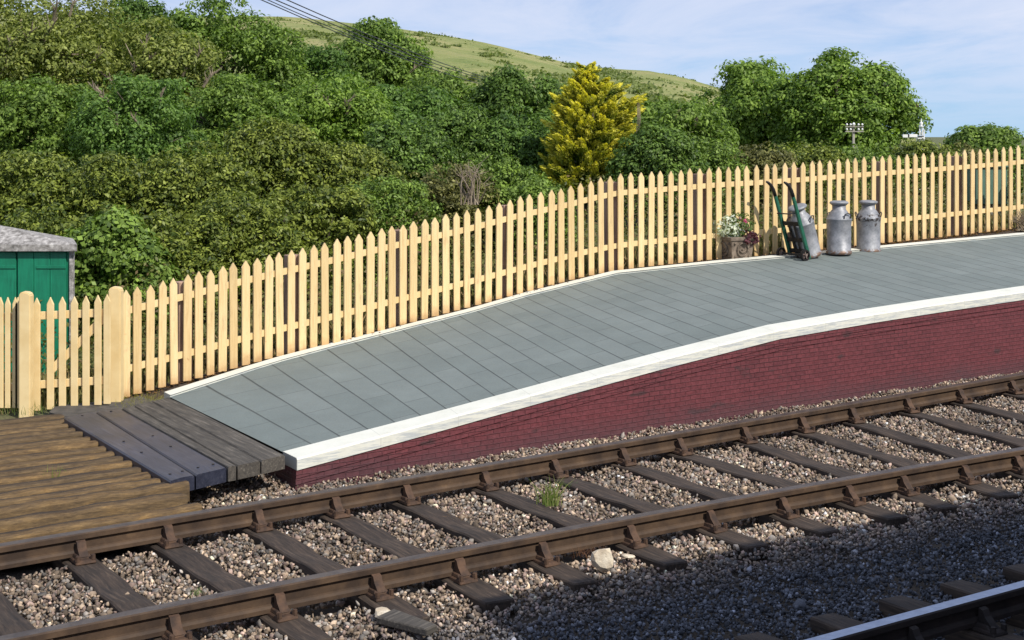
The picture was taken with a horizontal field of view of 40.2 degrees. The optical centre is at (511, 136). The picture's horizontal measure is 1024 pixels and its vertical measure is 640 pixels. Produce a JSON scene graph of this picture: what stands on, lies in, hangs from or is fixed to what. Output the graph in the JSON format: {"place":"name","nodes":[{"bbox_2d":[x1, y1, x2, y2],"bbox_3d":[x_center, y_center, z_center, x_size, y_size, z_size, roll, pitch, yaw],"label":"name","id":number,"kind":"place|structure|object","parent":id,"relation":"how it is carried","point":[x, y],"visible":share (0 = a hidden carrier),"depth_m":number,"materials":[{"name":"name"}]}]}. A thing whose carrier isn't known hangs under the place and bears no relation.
{"place":"outdoors","nodes":[
{"label":"outdoors","id":0,"kind":"place"},
{"bbox_2d":[49,396,154,417],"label":"path","id":1,"kind":"structure","parent":0,"point":[68,410],"depth_m":10.76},
{"bbox_2d":[261,0,481,84],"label":"overhead wire","id":2,"kind":"object","parent":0,"point":[359,41],"visible":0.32,"depth_m":29.47,"materials":[{"name":"black metal"}]},
{"bbox_2d":[268,0,482,80],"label":"overhead wire","id":3,"kind":"object","parent":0,"point":[358,38],"visible":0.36,"depth_m":32.99,"materials":[{"name":"black metal"}]},
{"bbox_2d":[276,0,482,78],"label":"overhead wire","id":4,"kind":"object","parent":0,"point":[370,39],"visible":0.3,"depth_m":27.89,"materials":[{"name":"black metal"}]},
{"bbox_2d":[287,0,485,77],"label":"overhead wire","id":5,"kind":"object","parent":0,"point":[377,38],"visible":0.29,"depth_m":27.66,"materials":[{"name":"black metal"}]},
{"bbox_2d":[0,14,915,144],"bbox_3d":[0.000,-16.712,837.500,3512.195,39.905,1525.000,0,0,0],"label":"hill","id":6,"kind":"structure","parent":0,"point":[463,57],"depth_m":296.81,"materials":[{"name":"green plant"}]},
{"bbox_2d":[235,16,724,106],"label":"hill scrub","id":7,"kind":"object","parent":6,"relation":"on","point":[610,72],"visible":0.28,"depth_m":264.62,"materials":[{"name":"green plant"}]},
{"bbox_2d":[0,137,1023,639],"bbox_3d":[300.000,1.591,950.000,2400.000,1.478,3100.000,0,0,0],"label":"ground","id":8,"kind":"structure","parent":0,"point":[32,569],"depth_m":7.48,"materials":[{"name":"grey gravel"}]},
{"bbox_2d":[0,297,18,407],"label":"picket fence","id":9,"kind":"object","parent":8,"relation":"on","point":[7,316],"visible":0.81,"depth_m":10.83,"materials":[{"name":"beige paint"}]},
{"bbox_2d":[0,402,33,416],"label":"grass tuft","id":10,"kind":"object","parent":8,"relation":"on","point":[12,410],"visible":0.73,"depth_m":10.74,"materials":[{"name":"green plant"}]},
{"bbox_2d":[19,291,33,417],"bbox_3d":[-3.734,1.706,10.757,0.089,1.028,0.089,0,0,0],"label":"gate post","id":11,"kind":"object","parent":8,"relation":"on","point":[26,350],"visible":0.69,"depth_m":10.71,"materials":[{"name":"beige paint"}]},
{"bbox_2d":[34,294,110,410],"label":"garden gate","id":12,"kind":"structure","parent":11,"relation":"attached to","point":[101,316],"depth_m":10.83,"materials":[{"name":"beige paint"}]},
{"bbox_2d":[21,398,54,416],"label":"grass tuft","id":13,"kind":"object","parent":8,"relation":"on","point":[38,409],"visible":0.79,"depth_m":10.76,"materials":[{"name":"green plant"}]},
{"bbox_2d":[0,225,76,375],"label":"shed","id":14,"kind":"structure","parent":8,"relation":"on","point":[39,266],"depth_m":12.28,"materials":[{"name":"concrete"}]},
{"bbox_2d":[0,252,16,372],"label":"door","id":15,"kind":"structure","parent":14,"relation":"in","point":[8,260],"depth_m":12.27,"materials":[{"name":"green wood"}]},
{"bbox_2d":[18,252,66,375],"bbox_3d":[-4.124,1.613,12.281,0.425,1.194,0.031,0,0,0],"label":"door","id":16,"kind":"structure","parent":14,"relation":"in","point":[43,274],"depth_m":12.27,"materials":[{"name":"green wood"}]},
{"bbox_2d":[0,202,99,319],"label":"shrub","id":17,"kind":"object","parent":8,"relation":"on","point":[19,219],"visible":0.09,"depth_m":13.67,"materials":[{"name":"green plant"}]},
{"bbox_2d":[0,73,101,196],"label":"tree","id":18,"kind":"object","parent":8,"relation":"on","point":[29,111],"visible":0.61,"depth_m":25.34,"materials":[{"name":"green plant"}]},
{"bbox_2d":[0,148,101,231],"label":"shrub","id":19,"kind":"object","parent":8,"relation":"on","point":[16,191],"visible":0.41,"depth_m":15.54,"materials":[{"name":"green plant"}]},
{"bbox_2d":[0,0,130,147],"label":"tree","id":20,"kind":"object","parent":8,"relation":"on","point":[39,49],"visible":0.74,"depth_m":29.93,"materials":[{"name":"green plant"}]},
{"bbox_2d":[0,414,201,542],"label":"board crossing","id":21,"kind":"object","parent":8,"relation":"on","point":[94,485],"visible":0.91,"depth_m":8.29,"materials":[{"name":"brown wood"}]},
{"bbox_2d":[33,149,185,230],"bbox_3d":[-4.442,0.913,15.647,1.751,1.538,1.243,0,0,0],"label":"shrub","id":22,"kind":"object","parent":8,"relation":"on","point":[104,192],"visible":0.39,"depth_m":15.39,"materials":[{"name":"green plant"}]},
{"bbox_2d":[108,286,123,401],"bbox_3d":[-3.121,1.702,11.030,0.097,1.036,0.097,0,0,0],"label":"gate post","id":23,"kind":"object","parent":8,"relation":"on","point":[116,295],"visible":0.69,"depth_m":10.98,"materials":[{"name":"beige paint"}]},
{"bbox_2d":[66,0,170,167],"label":"tree","id":24,"kind":"object","parent":8,"relation":"on","point":[143,9],"visible":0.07,"depth_m":37.60,"materials":[{"name":"green plant"}]},
{"bbox_2d":[56,204,183,341],"bbox_3d":[-3.809,1.382,13.451,1.288,1.477,0.966,0,0,0],"label":"shrub","id":25,"kind":"object","parent":8,"relation":"on","point":[110,242],"visible":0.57,"depth_m":13.22,"materials":[{"name":"green plant"}]},
{"bbox_2d":[95,389,162,406],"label":"grass tuft","id":26,"kind":"object","parent":8,"relation":"on","point":[147,399],"visible":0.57,"depth_m":11.10,"materials":[{"name":"green plant"}]},
{"bbox_2d":[61,71,211,197],"bbox_3d":[-6.695,0.025,24.949,2.376,2.399,2.181,0,0,0],"label":"tree","id":27,"kind":"object","parent":8,"relation":"on","point":[116,120],"visible":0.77,"depth_m":24.46,"materials":[{"name":"green plant"}]},
{"bbox_2d":[85,13,229,140],"bbox_3d":[-7.728,-0.860,31.045,3.015,3.746,2.914,0,0,25],"label":"tree","id":28,"kind":"object","parent":8,"relation":"on","point":[189,57],"visible":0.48,"depth_m":30.48,"materials":[{"name":"green plant"}]},
{"bbox_2d":[133,209,240,326],"bbox_3d":[-3.340,1.361,13.911,1.362,1.297,0.959,0,0,0],"label":"shrub","id":29,"kind":"object","parent":8,"relation":"on","point":[194,255],"visible":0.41,"depth_m":13.71,"materials":[{"name":"green plant"}]},
{"bbox_2d":[134,140,267,241],"bbox_3d":[-3.527,0.848,15.791,1.497,1.624,1.286,0,0,0],"label":"shrub","id":30,"kind":"object","parent":8,"relation":"on","point":[194,181],"visible":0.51,"depth_m":15.48,"materials":[{"name":"green plant"}]},
{"bbox_2d":[147,0,317,95],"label":"tree","id":31,"kind":"object","parent":8,"relation":"on","point":[258,50],"visible":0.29,"depth_m":35.31,"materials":[{"name":"green plant"}]},
{"bbox_2d":[173,71,311,172],"bbox_3d":[-5.440,-0.133,28.046,2.855,2.374,2.501,0,0,0],"label":"tree","id":32,"kind":"object","parent":8,"relation":"on","point":[231,101],"visible":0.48,"depth_m":27.46,"materials":[{"name":"green plant"}]},
{"bbox_2d":[191,189,306,308],"bbox_3d":[-2.707,1.225,14.316,1.275,1.377,0.973,0,0,0],"label":"shrub","id":33,"kind":"object","parent":8,"relation":"on","point":[253,242],"visible":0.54,"depth_m":14.07,"materials":[{"name":"green plant"}]},
{"bbox_2d":[219,115,346,218],"bbox_3d":[-2.865,0.629,16.851,1.733,1.787,1.212,0,0,0],"label":"shrub","id":34,"kind":"object","parent":8,"relation":"on","point":[280,155],"visible":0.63,"depth_m":16.53,"materials":[{"name":"green plant"}]},
{"bbox_2d":[260,41,363,99],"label":"tree","id":35,"kind":"object","parent":8,"relation":"on","point":[318,57],"visible":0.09,"depth_m":37.72,"materials":[{"name":"green plant"}]},
{"bbox_2d":[260,178,380,300],"bbox_3d":[-2.066,1.137,14.814,1.395,1.392,1.006,0,0,0],"label":"shrub","id":36,"kind":"object","parent":8,"relation":"on","point":[312,219],"visible":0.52,"depth_m":14.66,"materials":[{"name":"green plant"}]},
{"bbox_2d":[270,68,398,159],"bbox_3d":[-4.271,-0.267,32.978,3.127,2.644,2.890,0,0,-34],"label":"tree","id":37,"kind":"object","parent":8,"relation":"on","point":[353,113],"visible":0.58,"depth_m":32.23,"materials":[{"name":"green plant"}]},
{"bbox_2d":[292,138,408,202],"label":"shrub","id":38,"kind":"object","parent":8,"relation":"on","point":[367,164],"visible":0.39,"depth_m":16.81,"materials":[{"name":"green plant"}]},
{"bbox_2d":[326,15,434,101],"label":"tree","id":39,"kind":"object","parent":8,"relation":"on","point":[373,66],"visible":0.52,"depth_m":50.75,"materials":[{"name":"green plant"}]},
{"bbox_2d":[330,174,443,281],"bbox_3d":[-1.443,1.093,15.446,1.396,1.349,0.990,0,0,0],"label":"shrub","id":40,"kind":"object","parent":8,"relation":"on","point":[401,191],"visible":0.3,"depth_m":15.27,"materials":[{"name":"green plant"}]},
{"bbox_2d":[356,118,458,202],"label":"shrub","id":41,"kind":"object","parent":8,"relation":"on","point":[394,140],"visible":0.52,"depth_m":18.21,"materials":[{"name":"green plant"}]},
{"bbox_2d":[368,83,467,128],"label":"tree","id":42,"kind":"object","parent":8,"relation":"on","point":[432,101],"visible":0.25,"depth_m":35.55,"materials":[{"name":"green plant"}]},
{"bbox_2d":[398,65,483,111],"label":"tree","id":43,"kind":"object","parent":8,"relation":"on","point":[452,84],"visible":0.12,"depth_m":43.40,"materials":[{"name":"green plant"}]},
{"bbox_2d":[385,161,505,259],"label":"shrub","id":44,"kind":"object","parent":8,"relation":"on","point":[451,205],"visible":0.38,"depth_m":16.15,"materials":[{"name":"green plant"}]},
{"bbox_2d":[411,100,513,181],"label":"shrub","id":45,"kind":"object","parent":8,"relation":"on","point":[464,130],"visible":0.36,"depth_m":19.72,"materials":[{"name":"green plant"}]},
{"bbox_2d":[456,150,559,248],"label":"shrub","id":46,"kind":"object","parent":8,"relation":"on","point":[505,174],"visible":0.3,"depth_m":16.50,"materials":[{"name":"green plant"}]},
{"bbox_2d":[0,371,1023,639],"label":"ballast","id":47,"kind":"structure","parent":8,"relation":"on","point":[34,589],"depth_m":7.63,"materials":[{"name":"gravel"}]},
{"bbox_2d":[64,398,284,490],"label":"plank ramp","id":48,"kind":"structure","parent":47,"relation":"on","point":[169,440],"depth_m":9.28,"materials":[{"name":"wood"}]},
{"bbox_2d":[188,586,201,597],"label":"grass tuft","id":49,"kind":"object","parent":47,"relation":"on","point":[197,593],"visible":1,"depth_m":6.87,"materials":[{"name":"green plant"}]},
{"bbox_2d":[340,549,372,560],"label":"grass tuft","id":50,"kind":"object","parent":47,"relation":"on","point":[355,553],"visible":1,"depth_m":7.50,"materials":[{"name":"green plant"}]},
{"bbox_2d":[375,607,389,616],"bbox_3d":[-0.597,2.229,6.542,0.085,0.040,0.101,0,0,0],"label":"rock","id":51,"kind":"object","parent":47,"relation":"on","point":[380,611],"visible":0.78,"depth_m":6.53,"materials":[{"name":"stone"}]},
{"bbox_2d":[377,609,436,635],"bbox_3d":[-0.475,2.228,6.404,0.300,0.035,0.120,0,3,40],"label":"broken timber","id":52,"kind":"object","parent":47,"relation":"on","point":[397,619],"visible":1,"depth_m":6.38,"materials":[{"name":"grey wood"}]},
{"bbox_2d":[529,475,572,506],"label":"grass tuft","id":53,"kind":"object","parent":47,"relation":"on","point":[546,502],"visible":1,"depth_m":8.52,"materials":[{"name":"green plant"}]},
{"bbox_2d":[565,547,603,557],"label":"grass tuft","id":54,"kind":"object","parent":47,"relation":"on","point":[584,553],"visible":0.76,"depth_m":7.49,"materials":[{"name":"green plant"}]},
{"bbox_2d":[590,548,613,572],"bbox_3d":[0.467,2.201,7.272,0.120,0.130,0.089,0,0,0],"label":"rock","id":55,"kind":"object","parent":47,"relation":"on","point":[602,560],"visible":1,"depth_m":7.24,"materials":[{"name":"stone"}]},
{"bbox_2d":[621,553,634,558],"bbox_3d":[0.618,2.230,7.428,0.074,0.026,0.055,0,0,0],"label":"rock","id":56,"kind":"object","parent":47,"relation":"on","point":[628,556],"visible":1,"depth_m":7.41,"materials":[{"name":"stone"}]},
{"bbox_2d":[0,372,1023,639],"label":"railway track","id":57,"kind":"structure","parent":8,"relation":"on","point":[234,598],"depth_m":7.97,"materials":[{"name":"brown wood"}]},
{"bbox_2d":[0,156,1023,414],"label":"undergrowth","id":58,"kind":"object","parent":8,"relation":"on","point":[56,390],"visible":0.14,"depth_m":14.89,"materials":[{"name":"green plant"}]},
{"bbox_2d":[452,157,493,204],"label":"dry stems","id":59,"kind":"object","parent":58,"relation":"on","point":[471,190],"visible":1,"depth_m":15.15,"materials":[{"name":"plant"}]},
{"bbox_2d":[459,64,566,129],"bbox_3d":[0.130,-0.432,37.959,3.185,3.042,2.609,0,0,0],"label":"tree","id":60,"kind":"object","parent":8,"relation":"on","point":[506,88],"visible":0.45,"depth_m":37.29,"materials":[{"name":"green plant"}]},
{"bbox_2d":[474,104,554,184],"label":"shrub","id":61,"kind":"object","parent":8,"relation":"on","point":[526,147],"visible":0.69,"depth_m":19.70,"materials":[{"name":"green plant"}]},
{"bbox_2d":[505,174,577,258],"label":"shrub","id":62,"kind":"object","parent":8,"relation":"on","point":[536,187],"visible":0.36,"depth_m":15.85,"materials":[{"name":"green plant"}]},
{"bbox_2d":[124,146,1023,396],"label":"picket fence","id":63,"kind":"object","parent":8,"relation":"on","point":[289,330],"visible":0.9,"depth_m":13.80,"materials":[{"name":"beige paint"}]},
{"bbox_2d":[125,228,1023,399],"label":"soil strip","id":64,"kind":"object","parent":8,"relation":"on","point":[158,394],"visible":0.11,"depth_m":12.95,"materials":[{"name":"brown soil"}]},
{"bbox_2d":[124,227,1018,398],"bbox_3d":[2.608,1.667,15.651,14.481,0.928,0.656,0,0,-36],"label":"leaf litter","id":65,"kind":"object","parent":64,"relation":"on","point":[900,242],"visible":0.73,"depth_m":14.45,"materials":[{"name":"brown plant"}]},
{"bbox_2d":[713,236,754,259],"bbox_3d":[2.454,1.232,15.432,0.342,0.262,0.341,0,0,-27],"label":"flower pot","id":66,"kind":"object","parent":64,"relation":"on","point":[735,247],"visible":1,"depth_m":15.29,"materials":[{"name":"stone"}]},
{"bbox_2d":[712,214,744,238],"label":"silver plant","id":67,"kind":"object","parent":66,"relation":"in","point":[726,231],"visible":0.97,"depth_m":15.34,"materials":[{"name":"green plant"}]},
{"bbox_2d":[724,212,755,236],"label":"flowering plant","id":68,"kind":"object","parent":66,"relation":"in","point":[746,221],"visible":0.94,"depth_m":15.34,"materials":[{"name":"green plant"}]},
{"bbox_2d":[742,230,760,244],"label":"purple plant","id":69,"kind":"object","parent":66,"relation":"in","point":[750,234],"visible":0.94,"depth_m":15.31,"materials":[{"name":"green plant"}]},
{"bbox_2d":[1006,209,1023,230],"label":"dry stems","id":70,"kind":"object","parent":64,"relation":"on","point":[1018,221],"visible":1,"depth_m":18.43,"materials":[{"name":"plant"}]},
{"bbox_2d":[538,61,647,214],"bbox_3d":[1.081,0.047,18.782,1.500,2.139,1.344,0,0,0],"label":"golden conifer","id":71,"kind":"object","parent":8,"relation":"on","point":[584,148],"visible":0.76,"depth_m":18.48,"materials":[{"name":"yellow plant"}]},
{"bbox_2d":[164,233,1023,491],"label":"railway platform","id":72,"kind":"structure","parent":8,"relation":"on","point":[611,354],"depth_m":11.68,"materials":[{"name":"grey concrete"}]},
{"bbox_2d":[766,181,817,260],"bbox_3d":[3.076,0.920,15.362,0.524,0.868,0.410,0,0,-34],"label":"sack truck","id":73,"kind":"object","parent":72,"relation":"on","point":[805,256],"visible":1,"depth_m":15.35,"materials":[{"name":"green paint"}]},
{"bbox_2d":[786,203,821,257],"bbox_3d":[3.218,1.040,15.459,0.288,0.600,0.311,-23,13,-32],"label":"milk churn","id":74,"kind":"object","parent":73,"relation":"on","point":[808,224],"visible":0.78,"depth_m":15.36,"materials":[{"name":"metal"}]},
{"bbox_2d":[826,200,851,254],"bbox_3d":[3.659,1.018,15.657,0.288,0.600,0.304,0,0,0],"label":"milk churn","id":75,"kind":"object","parent":72,"relation":"on","point":[839,220],"visible":1,"depth_m":15.55,"materials":[{"name":"metal"}]},
{"bbox_2d":[855,200,881,251],"bbox_3d":[4.079,1.028,16.020,0.308,0.600,0.288,0,0,-23],"label":"milk churn","id":76,"kind":"object","parent":72,"relation":"on","point":[868,219],"visible":0.97,"depth_m":15.92,"materials":[{"name":"metal"}]},
{"bbox_2d":[603,120,711,228],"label":"shrub","id":77,"kind":"object","parent":8,"relation":"on","point":[661,154],"visible":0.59,"depth_m":17.78,"materials":[{"name":"green plant"}]},
{"bbox_2d":[623,96,739,161],"bbox_3d":[3.998,0.072,34.018,3.188,2.205,2.944,0,0,0],"label":"tree","id":78,"kind":"object","parent":8,"relation":"on","point":[695,122],"visible":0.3,"depth_m":33.32,"materials":[{"name":"green plant"}]},
{"bbox_2d":[679,136,753,216],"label":"shrub","id":79,"kind":"object","parent":8,"relation":"on","point":[715,157],"visible":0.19,"depth_m":18.71,"materials":[{"name":"green plant"}]},
{"bbox_2d":[686,54,789,154],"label":"tree","id":80,"kind":"object","parent":8,"relation":"on","point":[745,86],"visible":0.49,"depth_m":42.93,"materials":[{"name":"green plant"}]},
{"bbox_2d":[722,141,797,214],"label":"shrub","id":81,"kind":"object","parent":8,"relation":"on","point":[763,158],"visible":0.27,"depth_m":19.31,"materials":[{"name":"green plant"}]},
{"bbox_2d":[769,140,859,202],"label":"shrub","id":82,"kind":"object","parent":8,"relation":"on","point":[825,153],"visible":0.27,"depth_m":20.72,"materials":[{"name":"green plant"}]},
{"bbox_2d":[760,46,933,179],"bbox_3d":[9.779,-0.493,40.929,5.004,4.287,4.149,0,0,0],"label":"tree","id":83,"kind":"object","parent":8,"relation":"on","point":[830,97],"visible":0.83,"depth_m":39.87,"materials":[{"name":"green plant"}]},
{"bbox_2d":[845,122,863,150],"bbox_3d":[8.079,0.447,32.988,0.464,1.555,0.105,0,0,0],"label":"telegraph pole","id":84,"kind":"object","parent":8,"relation":"on","point":[853,126],"visible":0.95,"depth_m":32.95,"materials":[{"name":"grey wood"}]},
{"bbox_2d":[830,142,911,199],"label":"shrub","id":85,"kind":"object","parent":8,"relation":"on","point":[851,153],"visible":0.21,"depth_m":21.35,"materials":[{"name":"green plant"}]},
{"bbox_2d":[734,564,1023,639],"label":"railway track","id":86,"kind":"structure","parent":8,"relation":"on","point":[973,611],"depth_m":6.34,"materials":[{"name":"brown wood"}]},
{"bbox_2d":[903,119,924,189],"bbox_3d":[8.607,1.074,30.000,0.487,2.938,0.160,0,0,0],"label":"railway signal","id":87,"kind":"object","parent":8,"relation":"on","point":[912,135],"visible":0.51,"depth_m":29.95,"materials":[{"name":"white paint"}]},
{"bbox_2d":[880,138,961,193],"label":"shrub","id":88,"kind":"object","parent":8,"relation":"on","point":[912,148],"visible":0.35,"depth_m":23.39,"materials":[{"name":"green plant"}]},
{"bbox_2d":[938,139,999,185],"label":"shrub","id":89,"kind":"object","parent":8,"relation":"on","point":[968,149],"visible":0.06,"depth_m":24.51,"materials":[{"name":"green plant"}]},
{"bbox_2d":[940,121,1023,155],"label":"tree","id":90,"kind":"object","parent":8,"relation":"on","point":[990,135],"visible":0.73,"depth_m":86.63,"materials":[{"name":"green plant"}]},
{"bbox_2d":[967,165,1007,215],"bbox_3d":[6.722,0.980,19.817,0.510,1.154,0.460,0,0,0],"label":"trackside cabinet","id":91,"kind":"object","parent":8,"relation":"on","point":[983,186],"visible":0.17,"depth_m":19.62,"materials":[{"name":"green paint"}]},
{"bbox_2d":[967,143,1023,197],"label":"shrub","id":92,"kind":"object","parent":8,"relation":"on","point":[1014,147],"visible":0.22,"depth_m":24.28,"materials":[{"name":"green plant"}]},
{"bbox_2d":[4,0,1023,136],"label":"sky","id":93,"kind":"structure","parent":0,"point":[963,58],"materials":[{"name":"blue"}]}
]}

